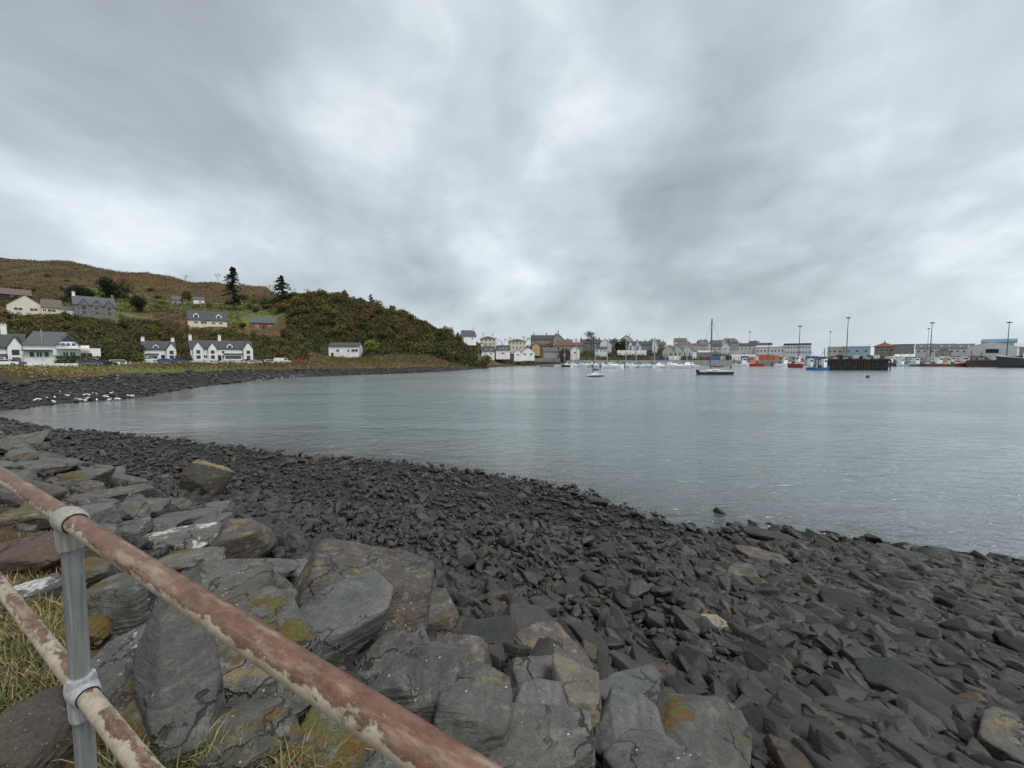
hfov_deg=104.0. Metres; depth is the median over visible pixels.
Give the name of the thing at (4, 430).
boulder
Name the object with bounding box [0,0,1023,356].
sky
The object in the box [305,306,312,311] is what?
bush
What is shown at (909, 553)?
boulder
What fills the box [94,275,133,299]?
conifer
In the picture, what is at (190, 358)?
bush
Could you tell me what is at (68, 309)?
house
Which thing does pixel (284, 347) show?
bush
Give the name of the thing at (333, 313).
bush
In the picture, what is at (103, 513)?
boulder
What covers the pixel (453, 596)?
slate stone
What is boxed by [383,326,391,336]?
bush
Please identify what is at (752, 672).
slate stone
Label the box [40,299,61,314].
house
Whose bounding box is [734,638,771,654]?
slate stone
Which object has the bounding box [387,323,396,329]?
bush
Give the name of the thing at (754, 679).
slate stone
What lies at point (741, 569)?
boulder
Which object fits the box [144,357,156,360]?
car
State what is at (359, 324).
bush
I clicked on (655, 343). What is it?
house
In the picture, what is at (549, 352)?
house
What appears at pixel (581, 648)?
slate stone
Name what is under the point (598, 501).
boulder
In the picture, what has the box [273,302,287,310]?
bush
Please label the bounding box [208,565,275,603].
boulder
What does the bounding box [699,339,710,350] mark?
house
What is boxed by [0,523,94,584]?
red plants
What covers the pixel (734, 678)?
slate stone
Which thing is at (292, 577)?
boulder
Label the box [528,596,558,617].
slate stone
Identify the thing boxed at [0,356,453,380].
bank grass
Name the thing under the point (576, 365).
yacht
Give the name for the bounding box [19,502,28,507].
boulder
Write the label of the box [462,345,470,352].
bush
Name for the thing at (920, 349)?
warehouse
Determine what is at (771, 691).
slate stone
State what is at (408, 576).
boulder
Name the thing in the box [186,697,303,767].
boulder
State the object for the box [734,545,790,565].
boulder
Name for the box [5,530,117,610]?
moss tufts
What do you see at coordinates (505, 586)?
slate stone
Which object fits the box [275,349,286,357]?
bush
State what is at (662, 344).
house
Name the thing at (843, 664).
slate stone
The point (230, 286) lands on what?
conifer
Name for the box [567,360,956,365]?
quay
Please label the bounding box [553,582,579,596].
slate stone
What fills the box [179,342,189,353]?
tree
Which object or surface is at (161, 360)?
car
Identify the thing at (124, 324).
bush
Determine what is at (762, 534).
boulder
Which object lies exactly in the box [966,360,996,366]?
quay
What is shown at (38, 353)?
window
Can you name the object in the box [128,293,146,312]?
conifer
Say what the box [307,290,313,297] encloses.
bush
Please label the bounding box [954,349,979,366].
fishing boat
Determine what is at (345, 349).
house
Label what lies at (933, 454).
sea
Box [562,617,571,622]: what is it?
slate stone
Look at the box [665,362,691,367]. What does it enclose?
motor boat
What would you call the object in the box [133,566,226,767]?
boulder
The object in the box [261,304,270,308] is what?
bush
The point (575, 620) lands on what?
slate stone
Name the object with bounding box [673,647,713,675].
slate stone
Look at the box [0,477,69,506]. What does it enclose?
boulder
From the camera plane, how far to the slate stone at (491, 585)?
5.39 m
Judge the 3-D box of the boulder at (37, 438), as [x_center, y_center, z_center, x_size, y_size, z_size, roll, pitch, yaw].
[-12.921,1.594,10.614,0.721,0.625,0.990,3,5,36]
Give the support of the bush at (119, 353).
on the terrain at (270, 331)
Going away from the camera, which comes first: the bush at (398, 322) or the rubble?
the rubble
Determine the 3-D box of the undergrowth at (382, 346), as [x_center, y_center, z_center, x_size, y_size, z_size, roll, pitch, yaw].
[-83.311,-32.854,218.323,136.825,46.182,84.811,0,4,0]
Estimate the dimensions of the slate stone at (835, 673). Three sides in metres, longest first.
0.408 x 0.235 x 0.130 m
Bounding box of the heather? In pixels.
[0,257,317,337]
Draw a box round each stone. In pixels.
[291,539,311,552]
[340,669,364,682]
[445,571,469,587]
[449,592,456,601]
[451,591,472,606]
[468,591,481,596]
[483,575,498,593]
[487,598,507,608]
[487,644,505,671]
[489,600,502,611]
[494,578,505,586]
[499,582,513,590]
[502,642,531,658]
[512,687,519,702]
[513,596,529,604]
[514,586,528,590]
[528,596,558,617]
[529,637,554,655]
[539,595,561,609]
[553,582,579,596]
[557,618,579,642]
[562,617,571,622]
[567,615,581,622]
[573,639,590,660]
[594,627,635,645]
[598,613,614,626]
[598,661,615,679]
[607,652,643,670]
[624,579,650,597]
[628,593,637,598]
[629,643,661,673]
[650,639,674,660]
[664,675,689,687]
[665,643,710,664]
[673,614,700,637]
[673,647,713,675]
[673,683,709,695]
[674,654,694,672]
[675,597,707,606]
[676,642,713,660]
[702,675,737,699]
[710,661,748,676]
[710,682,730,701]
[723,643,744,657]
[726,672,745,695]
[728,622,765,643]
[731,654,743,662]
[733,694,750,707]
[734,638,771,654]
[736,677,773,702]
[743,637,753,644]
[743,650,772,671]
[746,669,758,675]
[746,674,766,688]
[747,615,761,623]
[748,620,780,631]
[749,697,767,706]
[757,625,776,639]
[759,670,772,679]
[761,679,801,696]
[763,666,785,679]
[764,688,775,694]
[769,630,795,648]
[773,689,802,715]
[781,656,794,669]
[782,702,796,713]
[783,647,796,663]
[788,627,817,639]
[792,653,824,675]
[792,687,813,701]
[794,673,817,686]
[795,696,811,705]
[797,714,845,738]
[801,702,863,737]
[802,684,823,698]
[802,707,812,713]
[803,714,833,724]
[804,652,824,670]
[807,648,827,659]
[809,675,868,700]
[813,695,873,726]
[824,657,857,669]
[826,668,870,693]
[827,637,842,649]
[827,711,843,719]
[831,661,852,679]
[838,637,847,647]
[844,667,866,681]
[845,697,858,702]
[847,643,874,657]
[849,701,895,722]
[853,657,961,711]
[854,644,897,658]
[868,692,899,701]
[870,643,893,657]
[878,698,907,716]
[892,694,946,732]
[897,687,958,737]
[928,668,963,681]
[951,702,978,733]
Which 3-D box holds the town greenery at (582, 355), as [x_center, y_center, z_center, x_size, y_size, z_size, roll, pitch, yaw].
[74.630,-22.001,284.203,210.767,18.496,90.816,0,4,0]
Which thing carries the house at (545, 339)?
on the terrain at (270, 331)
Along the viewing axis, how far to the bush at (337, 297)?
227.18 m
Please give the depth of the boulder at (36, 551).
2.94 m
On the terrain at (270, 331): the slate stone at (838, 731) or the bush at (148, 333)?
the bush at (148, 333)
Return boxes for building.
[756,345,783,356]
[784,343,811,357]
[873,341,896,356]
[892,344,914,353]
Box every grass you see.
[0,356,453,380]
[0,562,103,710]
[53,707,392,767]
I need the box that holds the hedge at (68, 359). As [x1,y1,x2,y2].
[52,355,133,365]
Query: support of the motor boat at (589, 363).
on the sea
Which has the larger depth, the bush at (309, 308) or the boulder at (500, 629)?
the bush at (309, 308)
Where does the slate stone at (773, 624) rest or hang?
on the shingle
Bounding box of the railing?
[0,466,503,767]
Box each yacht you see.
[554,346,570,365]
[570,338,584,366]
[587,336,603,376]
[598,339,616,367]
[629,339,644,367]
[639,342,662,367]
[696,319,733,374]
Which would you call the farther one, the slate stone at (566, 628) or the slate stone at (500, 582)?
the slate stone at (500, 582)
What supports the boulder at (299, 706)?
on the terrain at (270, 331)
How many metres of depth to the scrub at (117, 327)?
156.85 m
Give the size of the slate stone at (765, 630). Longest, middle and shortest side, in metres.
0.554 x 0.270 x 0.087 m
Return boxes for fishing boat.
[732,351,748,365]
[746,352,764,365]
[773,353,790,365]
[787,348,803,367]
[805,352,817,369]
[814,348,829,369]
[885,352,896,365]
[894,350,910,365]
[896,351,909,365]
[909,353,925,365]
[924,352,945,366]
[926,351,933,363]
[943,353,958,365]
[948,352,959,363]
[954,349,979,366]
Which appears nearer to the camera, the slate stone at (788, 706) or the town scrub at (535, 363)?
the slate stone at (788, 706)
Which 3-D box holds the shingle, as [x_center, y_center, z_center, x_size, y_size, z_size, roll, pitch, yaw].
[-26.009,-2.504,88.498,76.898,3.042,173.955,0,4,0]
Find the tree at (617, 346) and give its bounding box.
[612,338,628,350]
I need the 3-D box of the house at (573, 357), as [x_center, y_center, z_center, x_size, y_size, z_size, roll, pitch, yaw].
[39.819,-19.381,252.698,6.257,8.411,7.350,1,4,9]
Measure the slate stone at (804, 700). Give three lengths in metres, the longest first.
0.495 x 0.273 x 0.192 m
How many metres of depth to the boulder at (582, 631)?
4.13 m
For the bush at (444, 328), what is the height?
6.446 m
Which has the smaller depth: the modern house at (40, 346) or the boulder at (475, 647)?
the boulder at (475, 647)
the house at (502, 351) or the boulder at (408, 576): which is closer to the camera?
the boulder at (408, 576)
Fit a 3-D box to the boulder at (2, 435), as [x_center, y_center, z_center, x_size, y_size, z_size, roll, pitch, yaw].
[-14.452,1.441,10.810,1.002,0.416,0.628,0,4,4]
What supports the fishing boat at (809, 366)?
on the sea
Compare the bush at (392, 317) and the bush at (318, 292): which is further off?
the bush at (318, 292)
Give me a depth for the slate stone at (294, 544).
5.63 m
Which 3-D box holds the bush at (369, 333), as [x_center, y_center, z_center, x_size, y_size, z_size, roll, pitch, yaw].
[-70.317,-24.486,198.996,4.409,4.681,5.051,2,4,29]
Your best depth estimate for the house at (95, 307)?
178.11 m
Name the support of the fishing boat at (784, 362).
on the sea
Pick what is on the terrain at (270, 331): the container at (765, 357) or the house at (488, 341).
the house at (488, 341)
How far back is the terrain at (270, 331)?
41.28 m
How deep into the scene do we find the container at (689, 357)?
245.15 m
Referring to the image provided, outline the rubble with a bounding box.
[0,446,506,674]
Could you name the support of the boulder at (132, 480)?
on the terrain at (270, 331)
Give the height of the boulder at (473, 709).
0.354 m
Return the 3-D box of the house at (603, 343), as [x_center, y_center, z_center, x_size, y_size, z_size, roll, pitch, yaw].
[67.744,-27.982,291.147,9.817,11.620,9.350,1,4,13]
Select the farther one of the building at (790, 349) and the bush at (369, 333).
the building at (790, 349)
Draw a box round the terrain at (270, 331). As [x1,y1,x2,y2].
[0,259,1023,767]
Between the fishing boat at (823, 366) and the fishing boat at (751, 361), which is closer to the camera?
the fishing boat at (823, 366)
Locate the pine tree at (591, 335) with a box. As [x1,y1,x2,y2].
[584,331,595,354]
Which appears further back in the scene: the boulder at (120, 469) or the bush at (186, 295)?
the bush at (186, 295)
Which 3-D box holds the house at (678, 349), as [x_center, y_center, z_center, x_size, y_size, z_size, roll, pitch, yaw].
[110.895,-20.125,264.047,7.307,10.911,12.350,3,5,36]
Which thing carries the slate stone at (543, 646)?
on the terrain at (270, 331)
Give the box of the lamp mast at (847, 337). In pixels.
[846,317,850,358]
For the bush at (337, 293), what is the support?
on the terrain at (270, 331)
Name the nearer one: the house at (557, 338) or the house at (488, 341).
the house at (488, 341)
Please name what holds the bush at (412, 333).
on the terrain at (270, 331)
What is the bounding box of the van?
[274,358,289,362]
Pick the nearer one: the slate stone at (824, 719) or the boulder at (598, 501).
the slate stone at (824, 719)
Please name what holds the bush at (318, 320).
on the terrain at (270, 331)
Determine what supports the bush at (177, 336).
on the terrain at (270, 331)
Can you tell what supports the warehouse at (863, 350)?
on the terrain at (270, 331)
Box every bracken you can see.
[0,258,319,330]
[119,353,459,371]
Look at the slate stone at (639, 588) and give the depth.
6.12 m
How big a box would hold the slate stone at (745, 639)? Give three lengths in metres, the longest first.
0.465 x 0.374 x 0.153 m
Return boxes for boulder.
[0,425,9,435]
[0,431,6,438]
[0,437,32,448]
[0,460,24,469]
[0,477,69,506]
[0,501,74,529]
[0,531,60,577]
[0,685,73,767]
[3,447,36,456]
[8,451,63,461]
[9,469,37,478]
[13,572,62,605]
[14,458,79,473]
[17,429,50,446]
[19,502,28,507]
[41,442,49,447]
[43,467,115,485]
[52,480,105,493]
[52,613,112,649]
[56,461,89,473]
[66,483,162,501]
[71,498,121,506]
[79,466,148,484]
[79,502,122,526]
[84,556,113,588]
[86,572,159,635]
[90,464,112,468]
[91,623,146,673]
[96,660,131,705]
[99,524,122,538]
[101,674,148,765]
[114,466,125,473]
[117,490,150,518]
[119,517,153,536]
[121,498,171,518]
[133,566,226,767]
[143,522,222,549]
[148,517,187,532]
[156,508,217,525]
[158,546,225,572]
[171,497,192,509]
[179,459,232,495]
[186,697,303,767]
[190,500,237,514]
[192,512,233,525]
[197,558,299,578]
[202,561,294,589]
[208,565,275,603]
[209,518,276,558]
[215,585,322,657]
[216,615,278,709]
[277,683,311,720]
[283,587,296,598]
[284,706,375,767]
[287,558,307,583]
[293,538,434,640]
[299,570,393,660]
[354,626,428,671]
[356,668,418,706]
[363,715,422,767]
[386,641,468,723]
[427,588,461,635]
[432,660,512,756]
[434,633,491,666]
[461,615,516,643]
[487,703,595,767]
[502,603,553,628]
[507,655,551,687]
[512,621,593,667]
[514,678,567,705]
[552,653,601,731]
[567,622,609,653]
[585,497,610,505]
[594,684,665,764]
[600,664,661,704]
[601,728,716,767]
[655,693,751,767]
[701,613,728,629]
[725,562,759,581]
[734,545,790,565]
[743,525,795,540]
[818,589,869,616]
[876,543,929,559]
[977,706,1023,764]
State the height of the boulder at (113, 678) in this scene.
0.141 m
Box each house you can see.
[0,288,31,300]
[0,322,26,364]
[5,294,41,316]
[14,329,100,364]
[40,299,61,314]
[61,306,73,314]
[70,291,115,317]
[140,336,176,358]
[171,295,185,303]
[187,310,226,328]
[188,334,253,361]
[193,297,204,303]
[250,316,275,328]
[328,342,362,357]
[460,328,476,344]
[480,333,495,347]
[481,344,494,359]
[496,343,509,358]
[507,336,526,353]
[513,349,522,360]
[521,347,534,360]
[531,333,556,345]
[532,343,539,355]
[541,347,558,357]
[553,330,563,347]
[559,342,582,352]
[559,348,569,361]
[570,347,579,359]
[580,337,599,352]
[595,347,606,356]
[600,338,611,353]
[610,338,616,347]
[619,334,632,346]
[627,341,641,349]
[637,339,652,352]
[652,338,657,352]
[657,340,665,350]
[662,345,674,356]
[673,337,686,345]
[673,345,684,355]
[674,341,694,346]
[683,345,697,359]
[692,343,706,350]
[697,350,712,358]
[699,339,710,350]
[710,340,722,343]
[710,341,772,354]
[721,342,729,354]
[722,337,732,344]
[728,338,738,350]
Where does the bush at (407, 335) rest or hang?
on the terrain at (270, 331)
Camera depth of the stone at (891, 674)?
4.12 m
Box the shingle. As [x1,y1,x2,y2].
[0,365,1023,767]
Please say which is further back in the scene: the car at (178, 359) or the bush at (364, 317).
the bush at (364, 317)
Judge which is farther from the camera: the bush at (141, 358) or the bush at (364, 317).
the bush at (364, 317)
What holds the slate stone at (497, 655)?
on the shingle
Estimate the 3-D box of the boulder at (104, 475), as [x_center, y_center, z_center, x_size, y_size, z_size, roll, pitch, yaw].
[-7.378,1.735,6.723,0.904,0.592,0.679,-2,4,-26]
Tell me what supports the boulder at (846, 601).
on the terrain at (270, 331)
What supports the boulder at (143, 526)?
on the terrain at (270, 331)
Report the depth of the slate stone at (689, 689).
3.27 m
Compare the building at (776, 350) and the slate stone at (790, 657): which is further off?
the building at (776, 350)
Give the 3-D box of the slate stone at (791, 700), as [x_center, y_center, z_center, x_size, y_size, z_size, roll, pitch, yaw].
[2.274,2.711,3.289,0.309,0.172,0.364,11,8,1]
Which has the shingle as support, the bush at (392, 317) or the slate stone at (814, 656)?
the slate stone at (814, 656)
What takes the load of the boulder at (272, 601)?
on the terrain at (270, 331)
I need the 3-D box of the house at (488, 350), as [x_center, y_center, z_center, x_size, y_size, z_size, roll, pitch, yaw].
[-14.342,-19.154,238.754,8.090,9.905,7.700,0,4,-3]
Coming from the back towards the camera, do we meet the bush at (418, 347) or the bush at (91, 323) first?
the bush at (418, 347)
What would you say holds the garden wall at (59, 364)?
on the terrain at (270, 331)
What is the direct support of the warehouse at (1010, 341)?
on the terrain at (270, 331)
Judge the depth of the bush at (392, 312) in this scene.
222.06 m
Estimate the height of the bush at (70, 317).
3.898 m
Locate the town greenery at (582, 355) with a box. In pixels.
[476,342,730,364]
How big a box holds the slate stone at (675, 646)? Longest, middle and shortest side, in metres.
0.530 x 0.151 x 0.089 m
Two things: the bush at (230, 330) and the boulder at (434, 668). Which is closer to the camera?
the boulder at (434, 668)
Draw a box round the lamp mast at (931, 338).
[929,322,934,356]
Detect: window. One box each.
[29,351,34,356]
[36,351,42,356]
[44,351,49,356]
[80,353,92,356]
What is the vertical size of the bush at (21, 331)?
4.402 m
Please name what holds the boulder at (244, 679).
on the terrain at (270, 331)
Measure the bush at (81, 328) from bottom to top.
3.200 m
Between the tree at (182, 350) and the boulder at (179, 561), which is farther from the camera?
the tree at (182, 350)
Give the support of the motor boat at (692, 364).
on the sea
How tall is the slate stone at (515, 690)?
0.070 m
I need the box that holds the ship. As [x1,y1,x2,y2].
[996,353,1023,366]
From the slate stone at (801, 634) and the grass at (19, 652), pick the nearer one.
the grass at (19, 652)
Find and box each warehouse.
[827,345,844,357]
[844,343,870,358]
[915,344,935,356]
[935,344,955,355]
[935,349,950,357]
[955,344,974,355]
[967,341,1019,357]
[981,338,1017,344]
[1014,343,1023,355]
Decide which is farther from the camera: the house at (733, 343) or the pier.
the house at (733, 343)
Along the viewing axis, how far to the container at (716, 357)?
237.55 m
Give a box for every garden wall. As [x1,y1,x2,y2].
[26,363,78,365]
[199,361,260,363]
[617,350,645,354]
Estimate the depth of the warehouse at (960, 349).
303.19 m
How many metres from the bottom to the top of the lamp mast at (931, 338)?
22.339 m
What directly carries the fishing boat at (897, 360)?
on the sea
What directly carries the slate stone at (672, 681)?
on the shingle
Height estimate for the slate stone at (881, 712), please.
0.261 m
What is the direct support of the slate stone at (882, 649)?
on the terrain at (270, 331)
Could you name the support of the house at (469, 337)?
on the terrain at (270, 331)
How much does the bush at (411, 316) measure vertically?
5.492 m
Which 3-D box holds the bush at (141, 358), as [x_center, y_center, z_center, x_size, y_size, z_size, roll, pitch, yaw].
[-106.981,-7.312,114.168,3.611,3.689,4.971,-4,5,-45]
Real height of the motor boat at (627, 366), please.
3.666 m
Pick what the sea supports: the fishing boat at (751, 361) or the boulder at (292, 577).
the fishing boat at (751, 361)
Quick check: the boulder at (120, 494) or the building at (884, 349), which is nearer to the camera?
the boulder at (120, 494)
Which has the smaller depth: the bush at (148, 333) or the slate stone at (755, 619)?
the slate stone at (755, 619)
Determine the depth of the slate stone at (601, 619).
5.17 m
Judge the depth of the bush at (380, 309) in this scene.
221.57 m
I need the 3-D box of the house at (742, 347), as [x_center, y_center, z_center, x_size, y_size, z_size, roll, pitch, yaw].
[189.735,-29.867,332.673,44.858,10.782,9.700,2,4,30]
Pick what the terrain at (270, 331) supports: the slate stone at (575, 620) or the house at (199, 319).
the house at (199, 319)
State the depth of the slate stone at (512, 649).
3.26 m
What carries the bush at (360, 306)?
on the terrain at (270, 331)
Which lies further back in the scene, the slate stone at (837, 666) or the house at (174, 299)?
the house at (174, 299)
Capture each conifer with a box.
[63,284,95,300]
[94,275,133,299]
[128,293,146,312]
[219,266,247,310]
[270,275,294,301]
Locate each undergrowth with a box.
[253,292,477,366]
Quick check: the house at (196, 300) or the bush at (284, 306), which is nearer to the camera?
the bush at (284, 306)
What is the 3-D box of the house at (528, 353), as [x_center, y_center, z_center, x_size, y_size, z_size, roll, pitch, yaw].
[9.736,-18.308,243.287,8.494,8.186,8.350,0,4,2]
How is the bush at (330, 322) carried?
on the terrain at (270, 331)
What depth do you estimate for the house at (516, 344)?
260.95 m
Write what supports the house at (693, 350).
on the terrain at (270, 331)
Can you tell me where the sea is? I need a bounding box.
[0,365,1023,557]
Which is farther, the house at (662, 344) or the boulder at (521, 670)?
the house at (662, 344)
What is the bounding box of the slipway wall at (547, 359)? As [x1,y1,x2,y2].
[528,358,559,361]
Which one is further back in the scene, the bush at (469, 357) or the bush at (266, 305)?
the bush at (266, 305)
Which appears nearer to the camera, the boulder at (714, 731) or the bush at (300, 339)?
the boulder at (714, 731)
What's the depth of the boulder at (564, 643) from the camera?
3.49 m
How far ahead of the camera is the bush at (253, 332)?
185.92 m
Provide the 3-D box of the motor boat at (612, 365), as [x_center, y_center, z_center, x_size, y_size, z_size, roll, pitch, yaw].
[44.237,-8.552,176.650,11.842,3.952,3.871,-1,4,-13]
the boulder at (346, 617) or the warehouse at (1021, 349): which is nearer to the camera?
the boulder at (346, 617)
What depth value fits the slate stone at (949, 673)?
4.30 m
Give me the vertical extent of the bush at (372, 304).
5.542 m
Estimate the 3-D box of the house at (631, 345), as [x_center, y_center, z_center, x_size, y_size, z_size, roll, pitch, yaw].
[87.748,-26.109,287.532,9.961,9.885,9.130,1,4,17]
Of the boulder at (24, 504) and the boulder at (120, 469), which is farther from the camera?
the boulder at (120, 469)
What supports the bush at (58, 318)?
on the terrain at (270, 331)
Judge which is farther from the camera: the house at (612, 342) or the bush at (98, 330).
the house at (612, 342)
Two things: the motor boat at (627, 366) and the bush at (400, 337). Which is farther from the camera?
the bush at (400, 337)
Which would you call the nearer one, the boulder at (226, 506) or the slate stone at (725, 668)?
the slate stone at (725, 668)
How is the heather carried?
on the terrain at (270, 331)
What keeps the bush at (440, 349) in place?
on the terrain at (270, 331)
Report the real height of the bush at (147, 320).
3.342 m
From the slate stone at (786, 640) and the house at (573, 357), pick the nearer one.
the slate stone at (786, 640)
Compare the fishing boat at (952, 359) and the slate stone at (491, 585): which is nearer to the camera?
the slate stone at (491, 585)
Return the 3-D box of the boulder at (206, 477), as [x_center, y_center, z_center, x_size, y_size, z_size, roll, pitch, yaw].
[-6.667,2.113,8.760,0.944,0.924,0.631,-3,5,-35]
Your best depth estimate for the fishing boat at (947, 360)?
215.78 m
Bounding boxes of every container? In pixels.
[681,356,691,359]
[708,356,719,359]
[732,356,740,359]
[756,355,773,359]
[806,356,817,359]
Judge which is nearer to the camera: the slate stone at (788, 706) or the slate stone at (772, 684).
the slate stone at (788, 706)
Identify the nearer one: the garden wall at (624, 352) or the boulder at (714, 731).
the boulder at (714, 731)
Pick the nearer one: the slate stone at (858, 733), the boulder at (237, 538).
the slate stone at (858, 733)
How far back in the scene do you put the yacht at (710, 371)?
109.23 m
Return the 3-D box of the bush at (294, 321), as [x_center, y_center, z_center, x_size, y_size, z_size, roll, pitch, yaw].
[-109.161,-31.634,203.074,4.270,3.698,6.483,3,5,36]
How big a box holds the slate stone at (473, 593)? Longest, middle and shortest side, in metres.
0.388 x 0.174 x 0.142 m
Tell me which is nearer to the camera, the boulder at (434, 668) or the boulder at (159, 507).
the boulder at (434, 668)
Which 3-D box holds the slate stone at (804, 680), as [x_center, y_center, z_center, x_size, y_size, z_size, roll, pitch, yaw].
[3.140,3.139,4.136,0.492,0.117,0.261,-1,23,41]
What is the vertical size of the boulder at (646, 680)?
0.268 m
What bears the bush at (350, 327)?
on the terrain at (270, 331)
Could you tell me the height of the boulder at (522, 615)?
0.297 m
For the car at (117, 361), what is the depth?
94.12 m
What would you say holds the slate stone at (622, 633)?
on the terrain at (270, 331)
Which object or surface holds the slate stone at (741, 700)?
on the shingle
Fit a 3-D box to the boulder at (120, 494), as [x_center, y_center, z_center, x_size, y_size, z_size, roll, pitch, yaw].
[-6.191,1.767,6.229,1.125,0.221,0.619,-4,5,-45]
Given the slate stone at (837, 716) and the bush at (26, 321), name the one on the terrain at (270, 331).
the bush at (26, 321)
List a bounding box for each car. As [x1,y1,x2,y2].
[0,359,18,365]
[0,359,26,365]
[75,360,102,365]
[94,360,117,365]
[109,360,130,365]
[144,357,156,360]
[157,359,172,362]
[171,358,189,361]
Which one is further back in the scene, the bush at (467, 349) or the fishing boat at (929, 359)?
the fishing boat at (929, 359)
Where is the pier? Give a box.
[820,357,890,369]
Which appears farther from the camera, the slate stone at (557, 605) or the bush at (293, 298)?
the bush at (293, 298)
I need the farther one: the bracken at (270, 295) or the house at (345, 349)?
the bracken at (270, 295)
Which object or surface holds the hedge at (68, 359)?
on the terrain at (270, 331)
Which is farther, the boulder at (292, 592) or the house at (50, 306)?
the house at (50, 306)
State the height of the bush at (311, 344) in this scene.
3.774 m
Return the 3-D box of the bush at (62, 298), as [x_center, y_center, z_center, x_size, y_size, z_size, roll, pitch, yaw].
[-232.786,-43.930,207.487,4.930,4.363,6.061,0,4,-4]
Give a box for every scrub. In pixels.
[0,280,469,369]
[0,300,309,361]
[477,343,728,365]
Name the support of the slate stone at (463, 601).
on the terrain at (270, 331)
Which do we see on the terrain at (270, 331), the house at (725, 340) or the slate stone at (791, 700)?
the house at (725, 340)
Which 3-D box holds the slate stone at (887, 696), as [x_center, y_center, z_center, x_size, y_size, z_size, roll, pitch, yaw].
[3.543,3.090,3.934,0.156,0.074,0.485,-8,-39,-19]
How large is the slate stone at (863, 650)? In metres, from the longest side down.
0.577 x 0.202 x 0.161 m
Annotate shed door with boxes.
[985,349,998,352]
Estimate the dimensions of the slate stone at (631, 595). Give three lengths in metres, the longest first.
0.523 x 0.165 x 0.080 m
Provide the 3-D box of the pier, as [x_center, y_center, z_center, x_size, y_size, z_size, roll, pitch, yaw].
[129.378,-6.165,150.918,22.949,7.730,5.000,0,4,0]
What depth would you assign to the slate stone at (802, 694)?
3.63 m
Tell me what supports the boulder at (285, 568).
on the terrain at (270, 331)
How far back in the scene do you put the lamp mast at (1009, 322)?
213.88 m
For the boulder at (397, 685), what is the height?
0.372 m
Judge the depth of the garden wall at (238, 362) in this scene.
132.29 m
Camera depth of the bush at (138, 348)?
132.21 m
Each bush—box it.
[0,309,13,318]
[0,318,17,324]
[9,286,21,288]
[13,329,31,336]
[17,318,34,326]
[34,323,52,331]
[52,314,64,322]
[54,296,67,301]
[57,321,74,329]
[58,311,79,319]
[62,315,74,320]
[74,326,87,332]
[87,319,98,329]
[90,344,109,355]
[94,328,104,336]
[95,339,117,344]
[110,320,130,329]
[113,350,124,355]
[122,348,139,354]
[123,344,146,354]
[131,352,144,362]
[133,331,143,338]
[141,319,155,324]
[142,328,152,336]
[143,324,160,330]
[148,337,166,340]
[151,330,162,336]
[165,326,174,333]
[169,333,183,340]
[174,353,187,358]
[179,351,193,360]
[180,290,191,302]
[221,326,237,335]
[250,298,257,303]
[250,329,256,337]
[251,306,259,311]
[257,297,269,305]
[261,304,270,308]
[265,347,276,352]
[270,350,287,358]
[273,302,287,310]
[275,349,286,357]
[280,328,289,336]
[281,304,291,310]
[282,346,292,352]
[289,318,302,324]
[289,328,305,335]
[289,330,302,339]
[290,307,298,315]
[291,296,298,303]
[292,333,302,340]
[292,335,306,345]
[294,345,308,351]
[295,298,306,305]
[296,296,307,305]
[304,341,313,348]
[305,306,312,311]
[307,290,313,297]
[313,288,329,295]
[313,316,327,323]
[320,304,328,314]
[322,327,335,337]
[323,307,331,315]
[325,319,335,324]
[330,309,341,316]
[332,292,342,299]
[332,323,347,333]
[333,294,339,302]
[343,316,354,324]
[343,323,353,332]
[356,322,367,327]
[357,304,369,309]
[357,311,370,321]
[357,335,368,342]
[358,308,374,316]
[364,339,378,352]
[365,323,380,332]
[365,331,374,336]
[368,301,375,307]
[373,299,382,305]
[375,306,383,314]
[376,330,390,336]
[381,345,392,353]
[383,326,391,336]
[387,308,398,316]
[387,315,399,320]
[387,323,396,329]
[393,318,407,328]
[396,326,403,333]
[396,333,411,339]
[396,335,412,339]
[404,313,415,319]
[405,341,413,350]
[406,330,416,338]
[413,343,423,351]
[423,321,429,329]
[423,334,434,338]
[423,341,433,353]
[432,344,447,354]
[432,345,446,356]
[435,336,444,341]
[436,328,446,338]
[442,325,449,332]
[446,327,454,334]
[447,351,459,357]
[456,332,462,340]
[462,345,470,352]
[464,353,476,363]
[476,355,491,367]
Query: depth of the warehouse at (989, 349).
260.75 m
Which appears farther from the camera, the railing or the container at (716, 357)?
the container at (716, 357)
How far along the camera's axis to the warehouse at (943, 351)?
261.17 m
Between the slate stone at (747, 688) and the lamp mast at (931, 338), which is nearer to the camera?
the slate stone at (747, 688)
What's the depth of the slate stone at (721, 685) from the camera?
3.64 m
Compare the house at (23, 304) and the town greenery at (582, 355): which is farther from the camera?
the town greenery at (582, 355)
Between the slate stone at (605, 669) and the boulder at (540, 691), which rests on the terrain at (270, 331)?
the boulder at (540, 691)
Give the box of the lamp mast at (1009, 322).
[1006,321,1012,355]
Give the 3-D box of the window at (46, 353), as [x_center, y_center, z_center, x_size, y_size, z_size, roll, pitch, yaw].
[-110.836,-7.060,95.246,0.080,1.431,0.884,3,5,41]
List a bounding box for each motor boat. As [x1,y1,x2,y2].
[579,361,597,366]
[599,362,623,367]
[624,361,637,367]
[652,363,665,367]
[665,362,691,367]
[683,362,699,367]
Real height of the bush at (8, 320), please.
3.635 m
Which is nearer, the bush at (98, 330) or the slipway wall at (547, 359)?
the bush at (98, 330)
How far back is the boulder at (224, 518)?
5.47 m
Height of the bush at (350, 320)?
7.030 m
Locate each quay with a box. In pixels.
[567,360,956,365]
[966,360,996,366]
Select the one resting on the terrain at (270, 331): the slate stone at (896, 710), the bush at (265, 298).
the bush at (265, 298)

